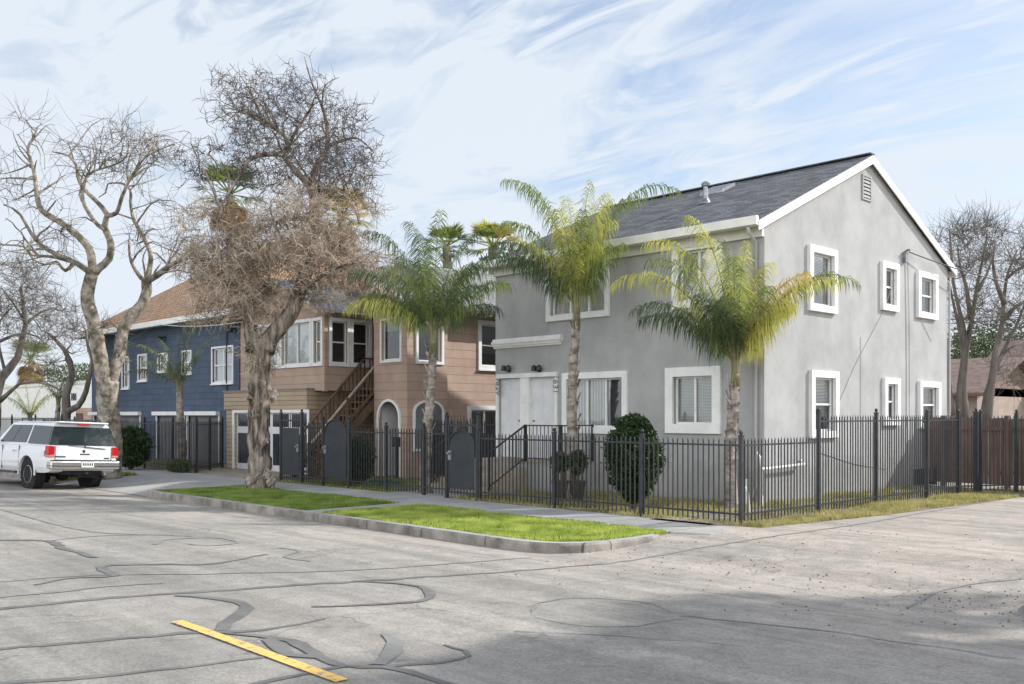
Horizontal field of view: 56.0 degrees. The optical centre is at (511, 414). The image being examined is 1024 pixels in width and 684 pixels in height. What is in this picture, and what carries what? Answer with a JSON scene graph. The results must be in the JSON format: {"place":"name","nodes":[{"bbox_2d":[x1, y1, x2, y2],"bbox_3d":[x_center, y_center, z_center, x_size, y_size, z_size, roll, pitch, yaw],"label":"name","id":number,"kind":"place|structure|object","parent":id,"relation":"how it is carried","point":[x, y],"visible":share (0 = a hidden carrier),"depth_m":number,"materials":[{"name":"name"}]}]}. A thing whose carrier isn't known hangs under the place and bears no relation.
{"place":"outdoors","nodes":[
{"label":"outdoors","id":0,"kind":"place"},
{"bbox_2d":[43,362,91,382],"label":"background tree","id":1,"kind":"object","parent":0,"point":[63,367],"visible":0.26,"depth_m":83.60,"materials":[{"name":"green plant"}]},
{"bbox_2d":[19,472,135,486],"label":"planting strip","id":2,"kind":"object","parent":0,"point":[70,479],"visible":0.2,"depth_m":27.84,"materials":[{"name":"plant"}]},
{"bbox_2d":[0,241,89,431],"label":"bare tree","id":3,"kind":"object","parent":2,"relation":"on","point":[9,367],"visible":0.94,"depth_m":37.82,"materials":[{"name":"grey plant"}]},
{"bbox_2d":[19,471,137,477],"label":"grass","id":4,"kind":"structure","parent":0,"point":[125,473],"depth_m":28.85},
{"bbox_2d":[51,475,232,495],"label":"driveway","id":5,"kind":"structure","parent":0,"point":[141,485],"depth_m":25.72,"materials":[{"name":"concrete"}]},
{"bbox_2d":[0,88,207,479],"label":"bare tree","id":6,"kind":"object","parent":5,"relation":"on","point":[106,374],"visible":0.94,"depth_m":27.67,"materials":[{"name":"brown plant"}]},
{"bbox_2d":[122,467,181,474],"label":"sidewalk","id":7,"kind":"structure","parent":0,"point":[138,471],"depth_m":30.54,"materials":[{"name":"concrete"}]},
{"bbox_2d":[121,425,155,469],"bbox_3d":[-12.460,1.064,31.488,1.473,1.519,1.804,0,0,-44],"label":"hedge shrub","id":8,"kind":"object","parent":7,"relation":"on","point":[136,443],"visible":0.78,"depth_m":31.19,"materials":[{"name":"green plant"}]},
{"bbox_2d":[147,473,284,484],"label":"driveway","id":9,"kind":"structure","parent":0,"point":[215,479],"depth_m":27.22,"materials":[{"name":"concrete"}]},
{"bbox_2d":[162,468,304,477],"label":"driveway","id":10,"kind":"structure","parent":0,"point":[233,473],"depth_m":30.08,"materials":[{"name":"grey concrete"}]},
{"bbox_2d":[124,320,215,459],"bbox_3d":[-10.979,-0.631,31.108,2.458,4.939,1.787,0,0,20],"label":"queen palm","id":11,"kind":"object","parent":10,"relation":"on","point":[177,374],"visible":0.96,"depth_m":30.92,"materials":[{"name":"green plant"}]},
{"bbox_2d":[164,458,194,472],"bbox_3d":[-10.422,1.592,30.169,0.688,0.486,1.541,0,0,-44],"label":"shrub","id":12,"kind":"object","parent":10,"relation":"on","point":[178,465],"visible":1,"depth_m":29.93,"materials":[{"name":"green plant"}]},
{"bbox_2d":[306,503,409,512],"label":"path","id":13,"kind":"structure","parent":0,"point":[369,506],"depth_m":18.66,"materials":[{"name":"concrete"}]},
{"bbox_2d":[389,489,482,497],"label":"path","id":14,"kind":"structure","parent":0,"point":[428,494],"depth_m":22.04,"materials":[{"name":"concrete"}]},
{"bbox_2d":[274,483,713,531],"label":"sidewalk","id":15,"kind":"structure","parent":0,"point":[642,522],"depth_m":18.48,"materials":[{"name":"concrete"}]},
{"bbox_2d":[336,514,668,541],"bbox_3d":[-0.540,1.960,16.251,2.300,0.280,6.170,0,0,-44],"label":"planting strip","id":16,"kind":"object","parent":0,"point":[535,537],"visible":0.13,"depth_m":14.73,"materials":[{"name":"plant"}]},
{"bbox_2d":[322,503,667,541],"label":"grass","id":17,"kind":"structure","parent":16,"relation":"on","point":[452,517],"depth_m":15.69,"materials":[{"name":"plant"}]},
{"bbox_2d":[0,476,1023,683],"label":"road","id":18,"kind":"structure","parent":0,"point":[487,619],"depth_m":9.59,"materials":[{"name":"asphalt"}]},
{"bbox_2d":[0,472,54,482],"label":"kerb","id":19,"kind":"structure","parent":18,"relation":"on","point":[16,475],"depth_m":29.74,"materials":[{"name":"concrete"}]},
{"bbox_2d":[0,418,119,488],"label":"parked car","id":20,"kind":"object","parent":18,"relation":"on","point":[37,454],"visible":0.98,"depth_m":24.57,"materials":[{"name":"white paint"}]},
{"bbox_2d":[173,620,347,681],"bbox_3d":[-10.298,1.789,15.983,0.140,0.001,42.302,0,0,-44],"label":"road marking","id":21,"kind":"object","parent":18,"relation":"on","point":[286,660],"visible":1,"depth_m":7.24,"materials":[{"name":"yellow paint"}]},
{"bbox_2d":[0,539,597,683],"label":"crack sealing","id":22,"kind":"object","parent":18,"relation":"on","point":[271,642],"visible":1,"depth_m":7.87,"materials":[{"name":"asphalt"}]},
{"bbox_2d":[146,490,659,553],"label":"kerb","id":23,"kind":"structure","parent":18,"relation":"on","point":[525,545],"depth_m":15.23,"materials":[{"name":"concrete"}]},
{"bbox_2d":[0,501,1023,663],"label":"crack sealing","id":24,"kind":"object","parent":18,"relation":"on","point":[392,649],"visible":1,"depth_m":10.05,"materials":[{"name":"asphalt"}]},
{"bbox_2d":[468,526,1023,634],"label":"gravel","id":25,"kind":"structure","parent":18,"relation":"on","point":[845,586],"depth_m":10.40,"materials":[{"name":"gravel"}]},
{"bbox_2d":[923,416,1023,488],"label":"board fence","id":26,"kind":"object","parent":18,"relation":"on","point":[992,454],"visible":0.38,"depth_m":23.56,"materials":[{"name":"wood"}]},
{"bbox_2d":[0,0,1023,385],"label":"sky","id":27,"kind":"structure","parent":0,"point":[554,97],"materials":[{"name":"blue"}]},
{"bbox_2d":[133,458,949,517],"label":"yard","id":28,"kind":"structure","parent":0,"point":[335,485],"depth_m":23.03,"materials":[{"name":"green grass"}]},
{"bbox_2d":[5,338,57,384],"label":"fan palm","id":29,"kind":"object","parent":28,"relation":"on","point":[22,371],"visible":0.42,"depth_m":74.49,"materials":[{"name":"green plant"}]},
{"bbox_2d":[1,414,62,435],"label":"iron fence","id":30,"kind":"object","parent":28,"relation":"on","point":[5,423],"visible":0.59,"depth_m":45.52,"materials":[{"name":"metal"}]},
{"bbox_2d":[5,380,59,420],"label":"queen palm","id":31,"kind":"object","parent":28,"relation":"on","point":[30,413],"visible":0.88,"depth_m":45.99,"materials":[{"name":"green plant"}]},
{"bbox_2d":[0,380,91,436],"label":"white building","id":32,"kind":"structure","parent":28,"relation":"on","point":[8,409],"depth_m":64.02,"materials":[{"name":"paint"}]},
{"bbox_2d":[24,360,86,420],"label":"queen palm","id":33,"kind":"object","parent":28,"relation":"on","point":[58,397],"visible":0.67,"depth_m":45.96,"materials":[{"name":"green plant"}]},
{"bbox_2d":[24,287,114,419],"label":"bare tree","id":34,"kind":"object","parent":28,"relation":"on","point":[68,409],"visible":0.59,"depth_m":41.86,"materials":[{"name":"grey plant"}]},
{"bbox_2d":[45,416,223,472],"bbox_3d":[-13.865,0.950,35.447,1.981,1.800,13.740,0,0,-44],"label":"iron fence","id":35,"kind":"object","parent":28,"relation":"on","point":[208,464],"visible":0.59,"depth_m":31.23,"materials":[{"name":"metal"}]},
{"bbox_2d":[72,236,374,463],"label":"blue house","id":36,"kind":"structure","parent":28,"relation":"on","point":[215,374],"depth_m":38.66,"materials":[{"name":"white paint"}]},
{"bbox_2d":[120,356,129,389],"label":"window","id":37,"kind":"structure","parent":36,"relation":"in","point":[126,365],"depth_m":42.10,"materials":[{"name":"white paint"}]},
{"bbox_2d":[121,415,140,454],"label":"garage door","id":38,"kind":"structure","parent":36,"relation":"in","point":[123,417],"depth_m":41.69,"materials":[{"name":"white paint"}]},
{"bbox_2d":[136,354,146,382],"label":"window","id":39,"kind":"structure","parent":36,"relation":"in","point":[143,358],"depth_m":40.83,"materials":[{"name":"white paint"}]},
{"bbox_2d":[157,352,167,372],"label":"window","id":40,"kind":"structure","parent":36,"relation":"in","point":[166,353],"depth_m":39.35,"materials":[{"name":"white paint"}]},
{"bbox_2d":[156,415,184,458],"bbox_3d":[-13.705,0.910,38.744,0.170,1.779,2.639,0,0,-44],"label":"garage door","id":41,"kind":"structure","parent":36,"relation":"in","point":[167,418],"depth_m":39.32,"materials":[{"name":"white paint"}]},
{"bbox_2d":[181,350,191,374],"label":"window","id":42,"kind":"structure","parent":36,"relation":"in","point":[189,353],"depth_m":37.76,"materials":[{"name":"white paint"}]},
{"bbox_2d":[186,415,219,462],"bbox_3d":[-11.733,0.910,36.701,0.170,1.779,2.684,0,0,-44],"label":"garage door","id":43,"kind":"structure","parent":36,"relation":"in","point":[201,418],"depth_m":36.91,"materials":[{"name":"white paint"}]},
{"bbox_2d":[210,345,233,384],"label":"window","id":44,"kind":"structure","parent":36,"relation":"in","point":[219,354],"depth_m":35.66,"materials":[{"name":"white paint"}]},
{"bbox_2d":[188,159,269,251],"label":"fan palm","id":45,"kind":"object","parent":28,"relation":"on","point":[216,177],"visible":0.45,"depth_m":45.42,"materials":[{"name":"green plant"}]},
{"bbox_2d":[279,409,303,483],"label":"iron gate","id":46,"kind":"structure","parent":28,"relation":"on","point":[288,451],"depth_m":25.63,"materials":[{"name":"metal"}]},
{"bbox_2d":[302,422,320,482],"bbox_3d":[-5.190,0.970,24.952,0.035,1.591,0.863,0,0,-44],"label":"iron fence","id":47,"kind":"object","parent":28,"relation":"on","point":[312,426],"visible":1,"depth_m":24.91,"materials":[{"name":"metal"}]},
{"bbox_2d":[291,358,373,478],"bbox_3d":[-4.529,0.034,28.910,4.350,3.572,1.015,0,0,-44],"label":"wooden stair","id":48,"kind":"object","parent":28,"relation":"on","point":[354,404],"visible":0.45,"depth_m":28.38,"materials":[{"name":"dark brown timber"},{"name":"tan painted wood"}]},
{"bbox_2d":[321,416,351,487],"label":"iron gate","id":49,"kind":"structure","parent":28,"relation":"on","point":[333,448],"depth_m":24.13,"materials":[{"name":"metal"}]},
{"bbox_2d":[319,184,377,259],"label":"fan palm","id":50,"kind":"object","parent":28,"relation":"on","point":[342,215],"visible":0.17,"depth_m":51.68,"materials":[{"name":"green plant"}]},
{"bbox_2d":[221,263,495,477],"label":"brown house","id":51,"kind":"structure","parent":28,"relation":"on","point":[324,355],"depth_m":29.18,"materials":[{"name":"beige"}]},
{"bbox_2d":[257,323,279,368],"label":"window","id":52,"kind":"structure","parent":51,"relation":"in","point":[277,357],"depth_m":30.92,"materials":[{"name":"white paint"}]},
{"bbox_2d":[237,413,306,473],"bbox_3d":[-7.650,0.868,30.660,0.050,1.864,4.515,0,0,-44],"label":"garage door","id":53,"kind":"structure","parent":51,"relation":"in","point":[242,420],"depth_m":30.65,"materials":[{"name":"white paint"}]},
{"bbox_2d":[279,318,310,368],"bbox_3d":[-6.656,-2.199,29.845,0.192,1.466,1.839,0,0,-44],"label":"window","id":54,"kind":"structure","parent":51,"relation":"in","point":[297,347],"depth_m":29.87,"materials":[{"name":"glass"}]},
{"bbox_2d":[311,316,343,365],"bbox_3d":[-5.579,-2.199,29.168,0.802,1.466,0.593,0,0,-44],"label":"window","id":55,"kind":"structure","parent":51,"relation":"in","point":[337,328],"depth_m":29.07,"materials":[{"name":"white paint"}]},
{"bbox_2d":[329,317,350,366],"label":"window","id":56,"kind":"structure","parent":51,"relation":"in","point":[334,320],"depth_m":29.14,"materials":[{"name":"white paint"}]},
{"bbox_2d":[351,319,371,367],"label":"window","id":57,"kind":"structure","parent":51,"relation":"in","point":[359,331],"depth_m":29.71,"materials":[{"name":"white paint"}]},
{"bbox_2d":[380,318,401,362],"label":"window","id":58,"kind":"structure","parent":51,"relation":"in","point":[392,341],"depth_m":28.15,"materials":[{"name":"glass"}]},
{"bbox_2d":[413,400,443,451],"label":"arched window","id":59,"kind":"structure","parent":51,"relation":"in","point":[418,415],"depth_m":27.76,"materials":[{"name":"white paint"}]},
{"bbox_2d":[415,322,443,364],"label":"window","id":60,"kind":"structure","parent":51,"relation":"in","point":[420,349],"depth_m":28.03,"materials":[{"name":"white paint"}]},
{"bbox_2d":[467,406,495,433],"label":"window","id":61,"kind":"structure","parent":51,"relation":"in","point":[488,413],"depth_m":29.76,"materials":[{"name":"white paint"}]},
{"bbox_2d":[477,320,495,370],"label":"window","id":62,"kind":"structure","parent":51,"relation":"in","point":[486,333],"depth_m":29.90,"materials":[{"name":"white paint"}]},
{"bbox_2d":[280,476,437,491],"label":"grass","id":63,"kind":"structure","parent":28,"relation":"on","point":[352,487],"depth_m":24.74,"materials":[{"name":"plant"}]},
{"bbox_2d":[346,436,378,484],"bbox_3d":[-3.989,1.189,25.003,1.010,1.287,0.998,0,0,-44],"label":"ivy shrub","id":64,"kind":"object","parent":28,"relation":"on","point":[360,459],"visible":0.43,"depth_m":24.81,"materials":[{"name":"green plant"}]},
{"bbox_2d":[391,437,400,478],"bbox_3d":[-3.264,1.212,27.017,0.160,1.177,0.230,0,0,-44],"label":"mailbox","id":65,"kind":"object","parent":28,"relation":"on","point":[396,453],"visible":0.62,"depth_m":27.03,"materials":[{"name":"black metal"}]},
{"bbox_2d":[350,422,444,494],"bbox_3d":[-2.702,1.010,22.376,0.081,1.680,3.681,0,0,-44],"label":"iron fence","id":66,"kind":"object","parent":28,"relation":"on","point":[424,487],"visible":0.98,"depth_m":22.22,"materials":[{"name":"metal"}]},
{"bbox_2d":[342,210,515,492],"bbox_3d":[-1.897,-1.394,21.963,3.943,6.444,2.754,0,0,-4],"label":"queen palm","id":67,"kind":"object","parent":28,"relation":"on","point":[433,304],"visible":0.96,"depth_m":21.80,"materials":[{"name":"green plant"}]},
{"bbox_2d":[422,221,471,268],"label":"fan palm","id":68,"kind":"object","parent":28,"relation":"on","point":[452,232],"visible":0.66,"depth_m":43.72,"materials":[{"name":"green plant"}]},
{"bbox_2d":[444,411,480,500],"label":"iron gate","id":69,"kind":"structure","parent":28,"relation":"on","point":[461,459],"depth_m":20.67,"materials":[{"name":"metal"}]},
{"bbox_2d":[433,416,495,476],"bbox_3d":[-1.371,0.935,26.548,0.100,1.830,3.202,0,0,-38],"label":"iron screen","id":70,"kind":"object","parent":28,"relation":"on","point":[484,424],"visible":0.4,"depth_m":26.15,"materials":[{"name":"black paint"}]},
{"bbox_2d":[458,219,523,274],"bbox_3d":[-0.759,-2.684,36.081,2.628,9.183,2.715,0,0,-44],"label":"fan palm","id":71,"kind":"object","parent":28,"relation":"on","point":[486,231],"visible":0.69,"depth_m":35.60,"materials":[{"name":"green plant"}]},
{"bbox_2d":[431,424,593,493],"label":"front steps","id":72,"kind":"structure","parent":28,"relation":"on","point":[560,431],"depth_m":22.52,"materials":[{"name":"grey paint"}]},
{"bbox_2d":[551,480,568,500],"bbox_3d":[0.998,1.585,20.000,0.355,0.430,0.360,0,0,-44],"label":"plant pot","id":73,"kind":"object","parent":28,"relation":"on","point":[563,488],"visible":0.38,"depth_m":19.86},
{"bbox_2d":[551,451,569,480],"bbox_3d":[0.991,1.274,19.988,0.465,1.098,0.493,0,0,3],"label":"potted shrub","id":74,"kind":"object","parent":73,"relation":"in","point":[560,462],"visible":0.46,"depth_m":19.89,"materials":[{"name":"green plant"}]},
{"bbox_2d":[571,480,585,499],"bbox_3d":[1.364,1.585,20.000,0.355,0.430,0.360,0,0,-44],"label":"plant pot","id":75,"kind":"object","parent":28,"relation":"on","point":[580,488],"visible":0.63,"depth_m":19.88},
{"bbox_2d":[568,448,588,480],"bbox_3d":[1.374,1.258,20.005,0.499,1.132,0.470,0,0,-10],"label":"potted shrub","id":76,"kind":"object","parent":75,"relation":"in","point":[580,461],"visible":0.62,"depth_m":19.91,"materials":[{"name":"green plant"}]},
{"bbox_2d":[491,178,681,497],"bbox_3d":[1.598,-1.701,21.030,4.212,7.054,1.987,0,0,-13],"label":"queen palm","id":77,"kind":"object","parent":28,"relation":"on","point":[582,269],"visible":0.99,"depth_m":20.86,"materials":[{"name":"green plant"}]},
{"bbox_2d":[477,427,744,523],"bbox_3d":[1.532,1.050,17.991,0.081,1.600,6.435,0,0,-44],"label":"iron fence","id":78,"kind":"object","parent":28,"relation":"on","point":[555,498],"visible":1,"depth_m":17.56,"materials":[{"name":"metal"}]},
{"bbox_2d":[600,412,669,510],"bbox_3d":[2.336,0.876,18.148,1.250,1.894,1.370,0,0,-44],"label":"round bush","id":79,"kind":"object","parent":28,"relation":"on","point":[635,425],"visible":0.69,"depth_m":17.94,"materials":[{"name":"green plant"}]},
{"bbox_2d":[450,488,835,524],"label":"grass","id":80,"kind":"structure","parent":28,"relation":"on","point":[540,504],"depth_m":18.93,"materials":[{"name":"plant"}]},
{"bbox_2d":[480,152,956,502],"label":"grey house","id":81,"kind":"structure","parent":28,"relation":"on","point":[879,342],"depth_m":22.09,"materials":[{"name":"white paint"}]},
{"bbox_2d":[501,378,519,456],"bbox_3d":[-0.014,0.075,24.843,0.125,2.031,0.822,0,0,-44],"label":"door","id":82,"kind":"structure","parent":81,"relation":"in","point":[510,388],"depth_m":24.88,"materials":[{"name":"white paint"}]},
{"bbox_2d":[532,377,553,457],"bbox_3d":[0.808,0.075,23.993,0.125,2.031,0.921,0,0,-44],"label":"door","id":83,"kind":"structure","parent":81,"relation":"in","point":[542,387],"depth_m":24.05,"materials":[{"name":"white paint"}]},
{"bbox_2d":[546,260,609,321],"bbox_3d":[1.611,-3.107,23.120,0.222,1.619,2.028,0,0,-44],"label":"window","id":84,"kind":"structure","parent":81,"relation":"in","point":[565,313],"depth_m":22.94,"materials":[{"name":"white paint"}]},
{"bbox_2d":[562,370,627,433],"bbox_3d":[2.198,-0.285,22.936,0.812,1.452,2.027,0,0,-44],"label":"window","id":85,"kind":"structure","parent":81,"relation":"in","point":[603,399],"depth_m":22.72,"materials":[{"name":"white paint"}]},
{"bbox_2d":[665,366,721,433],"bbox_3d":[4.144,-0.315,20.914,0.822,1.428,1.421,0,0,-44],"label":"window","id":86,"kind":"structure","parent":81,"relation":"in","point":[698,396],"depth_m":20.73,"materials":[{"name":"white paint"}]},
{"bbox_2d":[671,243,722,309],"bbox_3d":[4.221,-2.998,20.841,0.812,1.395,1.287,0,0,-44],"label":"window","id":87,"kind":"structure","parent":81,"relation":"in","point":[702,253],"depth_m":20.70,"materials":[{"name":"white paint"}]},
{"bbox_2d":[807,244,837,313],"bbox_3d":[6.529,-2.948,21.279,1.222,1.417,0.837,0,0,-44],"label":"window","id":88,"kind":"structure","parent":81,"relation":"in","point":[816,263],"depth_m":21.18,"materials":[{"name":"white paint"}]},
{"bbox_2d":[809,370,839,437],"bbox_3d":[6.575,-0.229,21.324,1.215,1.466,0.837,0,0,-44],"label":"window","id":89,"kind":"structure","parent":81,"relation":"in","point":[819,387],"depth_m":21.26,"materials":[{"name":"white paint"}]},
{"bbox_2d":[880,260,899,311],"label":"window","id":90,"kind":"structure","parent":81,"relation":"in","point":[885,274],"depth_m":23.44,"materials":[{"name":"white paint"}]},
{"bbox_2d":[882,377,900,424],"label":"window","id":91,"kind":"structure","parent":81,"relation":"in","point":[887,382],"depth_m":23.52,"materials":[{"name":"white paint"}]},
{"bbox_2d":[916,270,938,319],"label":"window","id":92,"kind":"structure","parent":81,"relation":"in","point":[922,290],"depth_m":24.97,"materials":[{"name":"white paint"}]},
{"bbox_2d":[917,381,940,428],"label":"window","id":93,"kind":"structure","parent":81,"relation":"in","point":[924,393],"depth_m":25.04,"materials":[{"name":"white paint"}]},
{"bbox_2d":[909,252,1023,285],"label":"overhead wire","id":94,"kind":"object","parent":81,"relation":"attached to","point":[965,271],"visible":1,"depth_m":25.65,"materials":[{"name":"black metal"}]},
{"bbox_2d":[609,215,860,508],"bbox_3d":[4.351,-0.971,18.524,4.913,5.606,2.384,0,0,-1],"label":"queen palm","id":95,"kind":"object","parent":28,"relation":"on","point":[722,331],"visible":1,"depth_m":18.50,"materials":[{"name":"green plant"}]},
{"bbox_2d":[745,452,804,503],"bbox_3d":[5.370,1.273,19.674,2.096,1.069,0.699,0,0,-44],"label":"water pipe","id":96,"kind":"object","parent":28,"relation":"on","point":[763,468],"visible":0.43,"depth_m":19.41,"materials":[{"name":"white paint"}]},
{"bbox_2d":[767,484,972,508],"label":"grass","id":97,"kind":"structure","parent":28,"relation":"on","point":[966,489],"depth_m":20.88,"materials":[{"name":"plant"}]},
{"bbox_2d":[924,191,1023,417],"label":"bare tree","id":98,"kind":"object","parent":28,"relation":"on","point":[961,400],"visible":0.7,"depth_m":32.90,"materials":[{"name":"grey plant"}]},
{"bbox_2d":[947,216,1023,417],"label":"bare tree","id":99,"kind":"object","parent":28,"relation":"on","point":[987,405],"visible":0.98,"depth_m":30.98,"materials":[{"name":"grey plant"}]},
{"bbox_2d":[947,356,1023,418],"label":"pale cottage","id":100,"kind":"structure","parent":28,"relation":"on","point":[1005,404],"depth_m":40.38,"materials":[{"name":"white paint"}]},
{"bbox_2d":[947,327,1023,358],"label":"background tree","id":101,"kind":"object","parent":28,"relation":"on","point":[971,355],"visible":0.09,"depth_m":58.81,"materials":[{"name":"green plant"}]},
{"bbox_2d":[947,320,1023,357],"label":"background tree","id":102,"kind":"object","parent":28,"relation":"on","point":[973,341],"visible":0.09,"depth_m":62.13,"materials":[{"name":"green plant"}]},
{"bbox_2d":[666,526,735,534],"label":"sidewalk","id":103,"kind":"structure","parent":0,"point":[703,530],"depth_m":14.98,"materials":[{"name":"concrete"}]},
{"bbox_2d":[732,487,1023,527],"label":"verge","id":104,"kind":"structure","parent":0,"point":[1019,492],"depth_m":18.41,"materials":[{"name":"plant"}]},
{"bbox_2d":[744,437,816,521],"bbox_3d":[4.639,1.071,16.574,2.400,1.393,0.035,0,0,-44],"label":"iron fence","id":105,"kind":"object","parent":104,"relation":"on","point":[772,510],"visible":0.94,"depth_m":16.58,"materials":[{"name":"metal"}]},
{"bbox_2d":[816,408,959,513],"bbox_3d":[7.868,0.860,19.692,6.472,1.980,0.081,0,0,-44],"label":"iron fence","id":106,"kind":"object","parent":104,"relation":"on","point":[955,459],"visible":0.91,"depth_m":19.25,"materials":[{"name":"metal"}]},
{"bbox_2d":[960,408,1023,491],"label":"iron fence","id":107,"kind":"object","parent":104,"relation":"on","point":[977,420],"visible":0.97,"depth_m":22.18,"materials":[{"name":"metal"}]},
{"bbox_2d":[988,340,1023,356],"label":"red roof house","id":108,"kind":"structure","parent":0,"point":[1015,351],"depth_m":45.98,"materials":[{"name":"white paint"}]},
{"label":"planting strip","id":109,"kind":"structure","parent":0,"visible":0},
{"bbox_2d":[157,485,399,509],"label":"grass","id":110,"kind":"structure","parent":109,"relation":"on","point":[295,499],"depth_m":20.64,"materials":[{"name":"plant"}]},
{"bbox_2d":[159,51,410,488],"bbox_3d":[-5.535,-3.678,23.985,6.051,11.174,4.874,0,0,-4],"label":"bare tree","id":111,"kind":"object","parent":109,"relation":"on","point":[261,348],"visible":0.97,"depth_m":23.31,"materials":[{"name":"brown plant"}]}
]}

